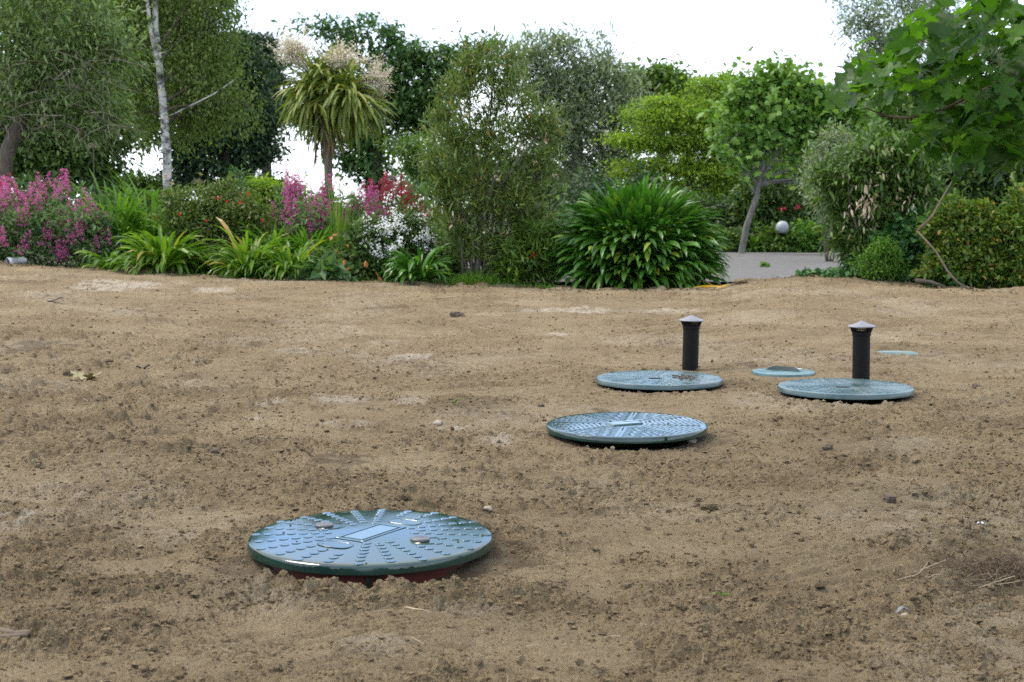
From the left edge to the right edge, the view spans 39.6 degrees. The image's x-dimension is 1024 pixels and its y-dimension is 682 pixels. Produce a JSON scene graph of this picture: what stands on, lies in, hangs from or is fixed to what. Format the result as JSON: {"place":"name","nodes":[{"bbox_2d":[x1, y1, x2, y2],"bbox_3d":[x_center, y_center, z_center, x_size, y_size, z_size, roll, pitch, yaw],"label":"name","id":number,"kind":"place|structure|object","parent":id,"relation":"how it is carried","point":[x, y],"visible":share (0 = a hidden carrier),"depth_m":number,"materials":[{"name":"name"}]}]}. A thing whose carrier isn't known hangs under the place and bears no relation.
{"place":"outdoors","nodes":[
{"label":"outdoors","id":0,"kind":"place"},
{"bbox_2d":[28,209,793,289],"bbox_3d":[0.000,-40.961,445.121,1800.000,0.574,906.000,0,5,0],"label":"ground","id":1,"kind":"structure","parent":0,"point":[568,284],"depth_m":20.14,"materials":[{"name":"soil"}]},
{"bbox_2d":[0,198,17,260],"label":"valerian plant","id":2,"kind":"object","parent":1,"relation":"on","point":[1,216],"visible":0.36,"depth_m":20.99,"materials":[{"name":"pink plant"}]},
{"bbox_2d":[5,257,26,263],"bbox_3d":[-7.179,-1.153,20.590,0.123,0.129,0.306,4,7,34],"label":"pipe offcut","id":3,"kind":"object","parent":1,"relation":"on","point":[22,260],"visible":0.79,"depth_m":20.54,"materials":[{"name":"white plastic"}]},
{"bbox_2d":[0,170,33,259],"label":"valerian plant","id":4,"kind":"object","parent":1,"relation":"on","point":[26,186],"visible":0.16,"depth_m":22.00,"materials":[{"name":"pink plant"}]},
{"bbox_2d":[0,175,71,266],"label":"valerian plant","id":5,"kind":"object","parent":1,"relation":"on","point":[22,221],"visible":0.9,"depth_m":20.68,"materials":[{"name":"pink plant"}]},
{"bbox_2d":[0,170,95,262],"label":"leafy bush","id":6,"kind":"object","parent":1,"relation":"on","point":[30,177],"visible":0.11,"depth_m":22.40,"materials":[{"name":"plant"}]},
{"bbox_2d":[13,168,98,267],"bbox_3d":[-6.767,-1.588,21.162,1.541,1.948,1.322,0,5,0],"label":"valerian plant","id":7,"kind":"object","parent":1,"relation":"on","point":[56,199],"visible":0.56,"depth_m":21.01,"materials":[{"name":"pink plant"}]},
{"bbox_2d":[34,184,110,261],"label":"leafy bush","id":8,"kind":"object","parent":1,"relation":"on","point":[90,187],"visible":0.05,"depth_m":22.29,"materials":[{"name":"green plant"}]},
{"bbox_2d":[0,67,160,252],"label":"evergreen tree","id":9,"kind":"object","parent":1,"relation":"on","point":[77,167],"visible":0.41,"depth_m":32.99,"materials":[{"name":"green plant"}]},
{"bbox_2d":[44,199,132,267],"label":"valerian plant","id":10,"kind":"object","parent":1,"relation":"on","point":[79,230],"visible":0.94,"depth_m":20.64,"materials":[{"name":"pink plant"}]},
{"bbox_2d":[0,0,180,185],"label":"olive tree","id":11,"kind":"object","parent":1,"relation":"on","point":[26,93],"visible":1,"depth_m":23.41,"materials":[{"name":"green plant"}]},
{"bbox_2d":[87,142,98,232],"bbox_3d":[-6.276,-2.040,21.403,0.180,1.887,0.169,0,5,0],"label":"dry seedhead","id":12,"kind":"object","parent":1,"relation":"on","point":[92,145],"visible":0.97,"depth_m":21.33,"materials":[{"name":"brown plant"}]},
{"bbox_2d":[73,250,132,269],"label":"strap plant","id":13,"kind":"object","parent":1,"relation":"on","point":[99,259],"visible":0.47,"depth_m":20.04,"materials":[{"name":"green plant"}]},
{"bbox_2d":[70,169,167,256],"bbox_3d":[-6.075,-1.930,21.503,1.861,1.456,1.781,0,5,0],"label":"daylily plant","id":14,"kind":"object","parent":1,"relation":"on","point":[124,224],"visible":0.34,"depth_m":21.31,"materials":[{"name":"green plant"}]},
{"bbox_2d":[83,181,154,266],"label":"leafy bush","id":15,"kind":"object","parent":1,"relation":"on","point":[152,190],"visible":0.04,"depth_m":22.34,"materials":[{"name":"green plant"}]},
{"bbox_2d":[0,0,251,207],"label":"evergreen tree","id":16,"kind":"object","parent":1,"relation":"on","point":[156,119],"visible":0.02,"depth_m":40.37,"materials":[{"name":"green plant"}]},
{"bbox_2d":[89,167,192,203],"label":"hedge bush","id":17,"kind":"object","parent":1,"relation":"on","point":[142,185],"visible":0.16,"depth_m":43.24,"materials":[{"name":"green plant"}]},
{"bbox_2d":[96,163,200,251],"bbox_3d":[-5.529,-1.964,21.872,1.920,1.502,2.005,0,5,0],"label":"daylily plant","id":18,"kind":"object","parent":1,"relation":"on","point":[153,230],"visible":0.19,"depth_m":21.52,"materials":[{"name":"green plant"}]},
{"bbox_2d":[98,223,217,275],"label":"strap plant","id":19,"kind":"object","parent":1,"relation":"on","point":[161,253],"visible":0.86,"depth_m":19.68,"materials":[{"name":"green plant"}]},
{"bbox_2d":[131,186,209,236],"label":"daylily plant","id":20,"kind":"object","parent":1,"relation":"on","point":[156,202],"visible":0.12,"depth_m":20.81,"materials":[{"name":"green plant"}]},
{"bbox_2d":[70,0,272,193],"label":"birch tree","id":21,"kind":"object","parent":1,"relation":"on","point":[197,81],"visible":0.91,"depth_m":27.83,"materials":[{"name":"green plant"}]},
{"bbox_2d":[162,213,252,274],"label":"leafy bush","id":22,"kind":"object","parent":1,"relation":"on","point":[207,259],"visible":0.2,"depth_m":20.52,"materials":[{"name":"green plant"}]},
{"bbox_2d":[140,172,287,273],"bbox_3d":[-4.276,-1.681,20.653,2.126,1.548,1.380,0,5,0],"label":"red flowered bush","id":23,"kind":"object","parent":1,"relation":"on","point":[220,203],"visible":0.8,"depth_m":20.55,"materials":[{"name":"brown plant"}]},
{"bbox_2d":[143,28,302,196],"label":"evergreen tree","id":24,"kind":"object","parent":1,"relation":"on","point":[220,165],"visible":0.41,"depth_m":41.66,"materials":[{"name":"green plant"}]},
{"bbox_2d":[227,161,252,203],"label":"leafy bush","id":25,"kind":"object","parent":1,"relation":"on","point":[238,177],"visible":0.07,"depth_m":22.24,"materials":[{"name":"green plant"}]},
{"bbox_2d":[197,217,294,278],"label":"strap plant","id":26,"kind":"object","parent":1,"relation":"on","point":[240,261],"visible":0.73,"depth_m":19.46,"materials":[{"name":"green plant"}]},
{"bbox_2d":[235,213,299,258],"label":"daylily plant","id":27,"kind":"object","parent":1,"relation":"on","point":[254,236],"visible":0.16,"depth_m":20.33,"materials":[{"name":"green plant"}]},
{"bbox_2d":[232,27,303,179],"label":"cypress tree","id":28,"kind":"object","parent":1,"relation":"on","point":[269,38],"visible":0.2,"depth_m":50.31,"materials":[{"name":"green plant"}]},
{"bbox_2d":[243,172,314,209],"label":"bush","id":29,"kind":"object","parent":1,"relation":"on","point":[266,189],"visible":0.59,"depth_m":22.50,"materials":[{"name":"green plant"}]},
{"bbox_2d":[246,235,332,280],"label":"strap plant","id":30,"kind":"object","parent":1,"relation":"on","point":[280,270],"visible":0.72,"depth_m":19.28,"materials":[{"name":"green plant"}]},
{"bbox_2d":[264,167,319,275],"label":"valerian plant","id":31,"kind":"object","parent":1,"relation":"on","point":[282,208],"visible":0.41,"depth_m":21.01,"materials":[{"name":"pink plant"}]},
{"bbox_2d":[280,186,342,252],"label":"valerian plant","id":32,"kind":"object","parent":1,"relation":"on","point":[310,217],"visible":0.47,"depth_m":20.55,"materials":[{"name":"green plant"}]},
{"bbox_2d":[271,223,351,261],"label":"daylily plant","id":33,"kind":"object","parent":1,"relation":"on","point":[301,239],"visible":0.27,"depth_m":20.14,"materials":[{"name":"green plant"}]},
{"bbox_2d":[77,266,554,288],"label":"grass","id":34,"kind":"structure","parent":1,"relation":"on","point":[464,278],"depth_m":18.83,"materials":[{"name":"green plant"}]},
{"bbox_2d":[283,249,358,281],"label":"broadleaf plant","id":35,"kind":"object","parent":1,"relation":"on","point":[327,267],"visible":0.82,"depth_m":19.12,"materials":[{"name":"green plant"}]},
{"bbox_2d":[292,174,359,247],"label":"valerian plant","id":36,"kind":"object","parent":1,"relation":"on","point":[323,190],"visible":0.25,"depth_m":20.91,"materials":[{"name":"pink plant"}]},
{"bbox_2d":[264,23,398,198],"bbox_3d":[-2.722,-2.885,21.838,2.066,3.940,1.869,0,5,0],"label":"cabbage palm","id":37,"kind":"object","parent":1,"relation":"on","point":[332,97],"visible":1,"depth_m":21.58,"materials":[{"name":"green plant"}]},
{"bbox_2d":[324,165,359,253],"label":"reed grass","id":38,"kind":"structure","parent":1,"relation":"on","point":[338,216],"depth_m":19.86,"materials":[{"name":"green plant"}]},
{"bbox_2d":[304,214,397,280],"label":"dock plant","id":39,"kind":"object","parent":1,"relation":"on","point":[361,268],"visible":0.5,"depth_m":19.45,"materials":[{"name":"green plant"}]},
{"bbox_2d":[321,181,386,246],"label":"valerian plant","id":40,"kind":"object","parent":1,"relation":"on","point":[360,211],"visible":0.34,"depth_m":20.82,"materials":[{"name":"pink plant"}]},
{"bbox_2d":[344,178,390,213],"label":"valerian plant","id":41,"kind":"object","parent":1,"relation":"on","point":[371,184],"visible":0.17,"depth_m":22.23,"materials":[{"name":"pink plant"}]},
{"bbox_2d":[346,171,437,251],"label":"valerian plant","id":42,"kind":"object","parent":1,"relation":"on","point":[405,198],"visible":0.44,"depth_m":21.39,"materials":[{"name":"red plant"}]},
{"bbox_2d":[270,2,521,213],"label":"oak tree","id":43,"kind":"object","parent":1,"relation":"on","point":[412,102],"visible":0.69,"depth_m":52.57,"materials":[{"name":"green plant"}]},
{"bbox_2d":[350,194,445,281],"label":"white flowered bush","id":44,"kind":"object","parent":1,"relation":"on","point":[406,232],"visible":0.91,"depth_m":19.43,"materials":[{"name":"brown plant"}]},
{"bbox_2d":[376,178,449,227],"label":"leafy bush","id":45,"kind":"object","parent":1,"relation":"on","point":[425,205],"visible":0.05,"depth_m":22.45,"materials":[{"name":"plant"}]},
{"bbox_2d":[373,118,454,208],"bbox_3d":[-1.786,-2.778,26.866,1.691,2.840,1.364,0,5,0],"label":"hedge tree","id":46,"kind":"object","parent":1,"relation":"on","point":[404,148],"visible":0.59,"depth_m":26.67,"materials":[{"name":"green plant"}]},
{"bbox_2d":[376,242,458,284],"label":"strap plant","id":47,"kind":"object","parent":1,"relation":"on","point":[409,268],"visible":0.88,"depth_m":18.80,"materials":[{"name":"green plant"}]},
{"bbox_2d":[414,219,473,277],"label":"leafy bush","id":48,"kind":"object","parent":1,"relation":"on","point":[455,268],"visible":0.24,"depth_m":20.64,"materials":[{"name":"green plant"}]},
{"bbox_2d":[388,126,515,215],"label":"distant tree","id":49,"kind":"object","parent":1,"relation":"on","point":[430,196],"visible":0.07,"depth_m":76.96,"materials":[{"name":"green plant"}]},
{"bbox_2d":[407,24,576,276],"bbox_3d":[-0.266,-2.453,19.062,2.315,3.561,1.431,0,5,0],"label":"willowy shrub","id":50,"kind":"object","parent":1,"relation":"on","point":[500,183],"visible":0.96,"depth_m":18.91,"materials":[{"name":"green plant"}]},
{"bbox_2d":[486,265,535,283],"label":"strap plant","id":51,"kind":"object","parent":1,"relation":"on","point":[514,278],"visible":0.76,"depth_m":18.77,"materials":[{"name":"green plant"}]},
{"bbox_2d":[0,262,1023,297],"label":"leaf litter","id":52,"kind":"object","parent":1,"relation":"on","point":[667,289],"visible":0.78,"depth_m":18.25,"materials":[{"name":"plant"}]},
{"bbox_2d":[462,131,570,225],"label":"distant tree","id":53,"kind":"object","parent":1,"relation":"on","point":[515,167],"visible":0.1,"depth_m":78.37,"materials":[{"name":"green plant"}]},
{"bbox_2d":[481,209,566,287],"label":"oleander bush","id":54,"kind":"object","parent":1,"relation":"on","point":[528,250],"visible":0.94,"depth_m":18.81,"materials":[{"name":"green plant"}]},
{"bbox_2d":[529,196,583,233],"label":"leafy bush","id":55,"kind":"object","parent":1,"relation":"on","point":[560,209],"visible":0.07,"depth_m":20.70,"materials":[{"name":"green plant"}]},
{"bbox_2d":[497,15,661,198],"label":"willow tree","id":56,"kind":"object","parent":1,"relation":"on","point":[574,87],"visible":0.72,"depth_m":48.49,"materials":[{"name":"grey plant"}]},
{"bbox_2d":[534,159,631,214],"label":"distant tree","id":57,"kind":"object","parent":1,"relation":"on","point":[557,192],"visible":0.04,"depth_m":77.04,"materials":[{"name":"green plant"}]},
{"bbox_2d":[548,158,630,211],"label":"shaded bush","id":58,"kind":"object","parent":1,"relation":"on","point":[587,184],"visible":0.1,"depth_m":33.92,"materials":[{"name":"green plant"}]},
{"bbox_2d":[576,156,666,202],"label":"shaded bush","id":59,"kind":"object","parent":1,"relation":"on","point":[640,175],"visible":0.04,"depth_m":33.79,"materials":[{"name":"green plant"}]},
{"bbox_2d":[543,173,731,289],"bbox_3d":[1.639,-1.418,18.943,2.677,1.631,2.368,0,5,0],"label":"agapanthus clump","id":60,"kind":"object","parent":1,"relation":"on","point":[641,235],"visible":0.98,"depth_m":18.41,"materials":[{"name":"green plant"}]},
{"bbox_2d":[615,53,711,182],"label":"background tree","id":61,"kind":"object","parent":1,"relation":"on","point":[666,78],"visible":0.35,"depth_m":65.21,"materials":[{"name":"green plant"}]},
{"bbox_2d":[658,166,725,229],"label":"shaded bush","id":62,"kind":"object","parent":1,"relation":"on","point":[683,194],"visible":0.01,"depth_m":34.66,"materials":[{"name":"green plant"}]},
{"bbox_2d":[587,70,799,211],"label":"lime tree","id":63,"kind":"object","parent":1,"relation":"on","point":[675,115],"visible":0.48,"depth_m":44.27,"materials":[{"name":"green plant"}]},
{"bbox_2d":[680,186,742,231],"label":"shaded bush","id":64,"kind":"object","parent":1,"relation":"on","point":[717,206],"visible":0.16,"depth_m":35.09,"materials":[{"name":"green plant"}]},
{"bbox_2d":[709,221,738,251],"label":"verge plant","id":65,"kind":"object","parent":1,"relation":"on","point":[729,235],"visible":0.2,"depth_m":33.01,"materials":[{"name":"green plant"}]},
{"bbox_2d":[720,226,773,251],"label":"verge plant","id":66,"kind":"object","parent":1,"relation":"on","point":[761,240],"visible":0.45,"depth_m":32.94,"materials":[{"name":"green plant"}]},
{"bbox_2d":[735,233,770,251],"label":"strap plant","id":67,"kind":"object","parent":1,"relation":"on","point":[750,247],"visible":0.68,"depth_m":32.79,"materials":[{"name":"green plant"}]},
{"bbox_2d":[719,156,816,235],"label":"shaded bush","id":68,"kind":"object","parent":1,"relation":"on","point":[767,209],"visible":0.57,"depth_m":33.90,"materials":[{"name":"green plant"}]},
{"bbox_2d":[668,59,867,197],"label":"background tree","id":69,"kind":"object","parent":1,"relation":"on","point":[724,64],"visible":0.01,"depth_m":66.80,"materials":[{"name":"green plant"}]},
{"bbox_2d":[748,219,815,252],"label":"verge plant","id":70,"kind":"object","parent":1,"relation":"on","point":[773,236],"visible":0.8,"depth_m":32.93,"materials":[{"name":"green plant"}]},
{"bbox_2d":[776,221,788,252],"bbox_3d":[6.254,-2.403,32.920,0.301,0.752,0.301,0,5,0],"label":"globe lamp","id":71,"kind":"object","parent":1,"relation":"on","point":[782,227],"visible":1,"depth_m":32.80,"materials":[{"name":"grey"}]},
{"bbox_2d":[695,46,884,253],"bbox_3d":[6.147,-4.121,31.311,4.254,4.714,2.310,0,5,0],"label":"fig tree","id":72,"kind":"object","parent":1,"relation":"on","point":[785,92],"visible":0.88,"depth_m":30.96,"materials":[{"name":"green plant"}]},
{"bbox_2d":[776,162,824,224],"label":"shaded bush","id":73,"kind":"object","parent":1,"relation":"on","point":[809,209],"visible":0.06,"depth_m":34.53,"materials":[{"name":"green plant"}]},
{"bbox_2d":[778,214,828,252],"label":"verge plant","id":74,"kind":"object","parent":1,"relation":"on","point":[801,237],"visible":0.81,"depth_m":32.86,"materials":[{"name":"green plant"}]},
{"bbox_2d":[790,115,867,261],"bbox_3d":[6.030,-2.838,26.931,1.526,2.859,1.401,0,5,0],"label":"grey shrub","id":75,"kind":"object","parent":1,"relation":"on","point":[832,135],"visible":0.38,"depth_m":26.71,"materials":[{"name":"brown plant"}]},
{"bbox_2d":[804,217,854,252],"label":"verge plant","id":76,"kind":"object","parent":1,"relation":"on","point":[821,250],"visible":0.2,"depth_m":32.94,"materials":[{"name":"green plant"}]},
{"bbox_2d":[795,266,963,286],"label":"ivy","id":77,"kind":"object","parent":1,"relation":"on","point":[830,271],"visible":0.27,"depth_m":18.53,"materials":[{"name":"green plant"}]},
{"bbox_2d":[847,230,914,281],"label":"fern bush","id":78,"kind":"object","parent":1,"relation":"on","point":[876,260],"visible":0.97,"depth_m":17.82,"materials":[{"name":"green plant"}]},
{"bbox_2d":[836,195,931,280],"bbox_3d":[5.113,-1.209,18.214,1.725,1.323,1.053,-1,6,-14],"label":"ivy mound","id":79,"kind":"object","parent":1,"relation":"on","point":[913,247],"visible":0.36,"depth_m":18.04,"materials":[{"name":"green plant"}]},
{"bbox_2d":[801,114,968,276],"bbox_3d":[4.808,-1.821,18.397,2.173,2.516,1.587,0,5,0],"label":"laurel bush","id":80,"kind":"object","parent":1,"relation":"on","point":[892,175],"visible":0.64,"depth_m":18.32,"materials":[{"name":"green plant"}]},
{"bbox_2d":[820,0,993,95],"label":"poplar tree","id":81,"kind":"object","parent":1,"relation":"on","point":[870,25],"visible":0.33,"depth_m":53.93,"materials":[{"name":"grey plant"}]},
{"bbox_2d":[811,71,1008,178],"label":"background tree","id":82,"kind":"object","parent":1,"relation":"on","point":[905,110],"visible":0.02,"depth_m":41.57,"materials":[{"name":"green plant"}]},
{"bbox_2d":[822,0,1023,189],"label":"lobed leaf tree","id":83,"kind":"object","parent":1,"relation":"on","point":[984,132],"visible":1,"depth_m":4.03,"materials":[{"name":"green plant"}]},
{"bbox_2d":[907,179,1023,288],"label":"bronze shrub","id":84,"kind":"object","parent":1,"relation":"on","point":[978,243],"visible":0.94,"depth_m":17.39,"materials":[{"name":"green plant"}]},
{"bbox_2d":[919,150,1023,211],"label":"thicket tree","id":85,"kind":"object","parent":1,"relation":"on","point":[980,188],"visible":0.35,"depth_m":25.45,"materials":[{"name":"green plant"}]},
{"bbox_2d":[0,260,1023,681],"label":"soil","id":86,"kind":"structure","parent":0,"point":[614,538],"depth_m":6.19,"materials":[{"name":"soil"}]},
{"bbox_2d":[0,627,30,637],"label":"wood splinter","id":87,"kind":"object","parent":86,"relation":"on","point":[20,633],"visible":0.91,"depth_m":3.62,"materials":[{"name":"wood"}]},
{"bbox_2d":[70,370,102,380],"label":"dry leaf","id":88,"kind":"object","parent":86,"relation":"on","point":[91,376],"visible":0.98,"depth_m":9.46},
{"bbox_2d":[248,509,492,588],"bbox_3d":[-0.464,0.724,4.691,0.802,0.201,0.802,0,5,0],"label":"tank lid","id":89,"kind":"object","parent":86,"relation":"on","point":[411,547],"visible":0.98,"depth_m":4.53,"materials":[{"name":"green plastic"}]},
{"bbox_2d":[394,494,411,500],"bbox_3d":[-0.417,0.598,5.429,0.066,0.027,0.036,-3,6,-29],"label":"soil clod","id":90,"kind":"object","parent":86,"relation":"on","point":[403,497],"visible":0.98,"depth_m":5.42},
{"bbox_2d":[546,412,707,443],"bbox_3d":[0.570,0.423,7.077,0.802,0.041,0.802,0,6,0],"label":"tank lid","id":91,"kind":"object","parent":86,"relation":"on","point":[627,428],"visible":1,"depth_m":6.95,"materials":[{"name":"green plastic"}]},
{"bbox_2d":[596,370,722,389],"bbox_3d":[0.936,0.245,9.043,0.802,0.036,0.802,0,5,0],"label":"tank lid","id":92,"kind":"object","parent":86,"relation":"on","point":[616,379],"visible":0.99,"depth_m":8.88,"materials":[{"name":"green plastic"}]},
{"bbox_2d":[679,315,703,370],"bbox_3d":[1.242,0.059,9.889,0.178,0.483,0.178,1,5,0],"label":"vent pipe","id":93,"kind":"object","parent":86,"relation":"on","point":[690,354],"visible":0.91,"depth_m":9.84,"materials":[{"name":"black plastic"}]},
{"bbox_2d":[700,503,717,510],"bbox_3d":[0.735,0.620,5.295,0.069,0.032,0.040,-1,5,-10],"label":"soil clod","id":94,"kind":"object","parent":86,"relation":"on","point":[709,507],"visible":0.98,"depth_m":5.28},
{"bbox_2d":[751,366,815,376],"bbox_3d":[1.849,0.206,9.690,0.430,0.054,0.430,0,5,0],"label":"inspection cover","id":95,"kind":"object","parent":86,"relation":"on","point":[777,371],"visible":0.98,"depth_m":9.62,"materials":[{"name":"green plastic"}]},
{"bbox_2d":[778,378,913,399],"bbox_3d":[2.009,0.285,8.572,0.802,0.036,0.802,0,5,0],"label":"tank lid","id":96,"kind":"object","parent":86,"relation":"on","point":[812,388],"visible":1,"depth_m":8.44,"materials":[{"name":"green plastic"}]},
{"bbox_2d":[848,321,875,379],"bbox_3d":[2.252,0.117,9.172,0.178,0.501,0.178,-1,5,0],"label":"vent pipe","id":97,"kind":"object","parent":86,"relation":"on","point":[861,356],"visible":0.9,"depth_m":9.12,"materials":[{"name":"black plastic"}]},
{"bbox_2d":[883,494,896,502],"bbox_3d":[1.450,0.610,5.466,0.050,0.040,0.073,0,5,0],"label":"soil clod","id":98,"kind":"object","parent":86,"relation":"on","point":[887,498],"visible":0.97,"depth_m":5.44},
{"bbox_2d":[877,350,918,355],"bbox_3d":[2.938,0.103,10.854,0.320,0.032,0.320,0,5,0],"label":"inspection cover","id":99,"kind":"object","parent":86,"relation":"on","point":[895,352],"visible":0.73,"depth_m":10.87,"materials":[{"name":"green plastic"}]},
{"bbox_2d":[915,278,945,287],"bbox_3d":[5.070,-0.696,17.212,0.058,0.110,0.468,-3,6,-31],"label":"fallen log","id":100,"kind":"object","parent":86,"relation":"on","point":[925,281],"visible":1,"depth_m":17.21,"materials":[{"name":"wood"}]},
{"bbox_2d":[916,181,969,288],"bbox_3d":[5.207,-1.349,17.195,0.604,1.469,0.717,0,5,0],"label":"bare stick","id":101,"kind":"object","parent":86,"relation":"on","point":[934,249],"visible":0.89,"depth_m":17.14,"materials":[{"name":"brown wood"}]},
{"bbox_2d":[877,553,1023,587],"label":"dry grass tuft","id":102,"kind":"object","parent":86,"relation":"on","point":[981,585],"visible":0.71,"depth_m":4.30,"materials":[{"name":"plant"}]},
{"bbox_2d":[899,537,1023,598],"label":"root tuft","id":103,"kind":"object","parent":86,"relation":"on","point":[974,570],"visible":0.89,"depth_m":4.33,"materials":[{"name":"plant"}]},
{"bbox_2d":[0,0,1023,204],"label":"sky","id":104,"kind":"structure","parent":0,"point":[716,31],"materials":[{"name":"white"}]},
{"bbox_2d":[39,401,1014,681],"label":"straw litter","id":105,"kind":"object","parent":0,"point":[477,613],"visible":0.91,"depth_m":3.98,"materials":[{"name":"plant"}]},
{"bbox_2d":[433,252,844,281],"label":"driveway","id":106,"kind":"structure","parent":0,"point":[747,264],"depth_m":25.50,"materials":[{"name":"concrete"}]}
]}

